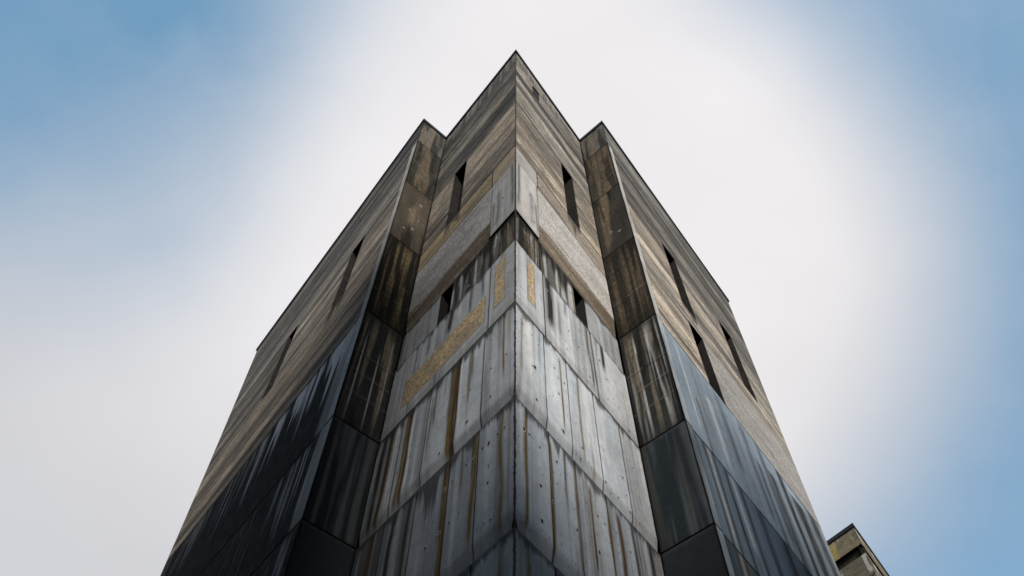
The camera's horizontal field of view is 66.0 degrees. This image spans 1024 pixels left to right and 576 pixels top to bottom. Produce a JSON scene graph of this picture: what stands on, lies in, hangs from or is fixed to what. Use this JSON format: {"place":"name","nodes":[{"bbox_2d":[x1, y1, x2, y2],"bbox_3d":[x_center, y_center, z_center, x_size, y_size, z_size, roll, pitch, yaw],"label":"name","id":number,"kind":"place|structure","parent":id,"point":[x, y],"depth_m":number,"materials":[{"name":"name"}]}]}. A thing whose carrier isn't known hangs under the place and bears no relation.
{"place":"outdoors","nodes":[
{"label":"outdoors","id":0,"kind":"place"},
{"bbox_2d":[160,50,840,575],"bbox_3d":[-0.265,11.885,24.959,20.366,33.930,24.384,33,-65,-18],"label":"concrete tower","id":1,"kind":"structure","parent":0,"point":[504,336],"depth_m":18.26,"materials":[{"name":"grey concrete"}]},
{"bbox_2d":[0,0,1023,575],"label":"sky","id":2,"kind":"structure","parent":0,"point":[849,174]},
{"bbox_2d":[827,523,889,575],"bbox_3d":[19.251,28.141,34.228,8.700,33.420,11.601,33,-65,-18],"label":"concrete tower","id":3,"kind":"structure","parent":0,"point":[852,552],"depth_m":44.25,"materials":[{"name":"concrete"}]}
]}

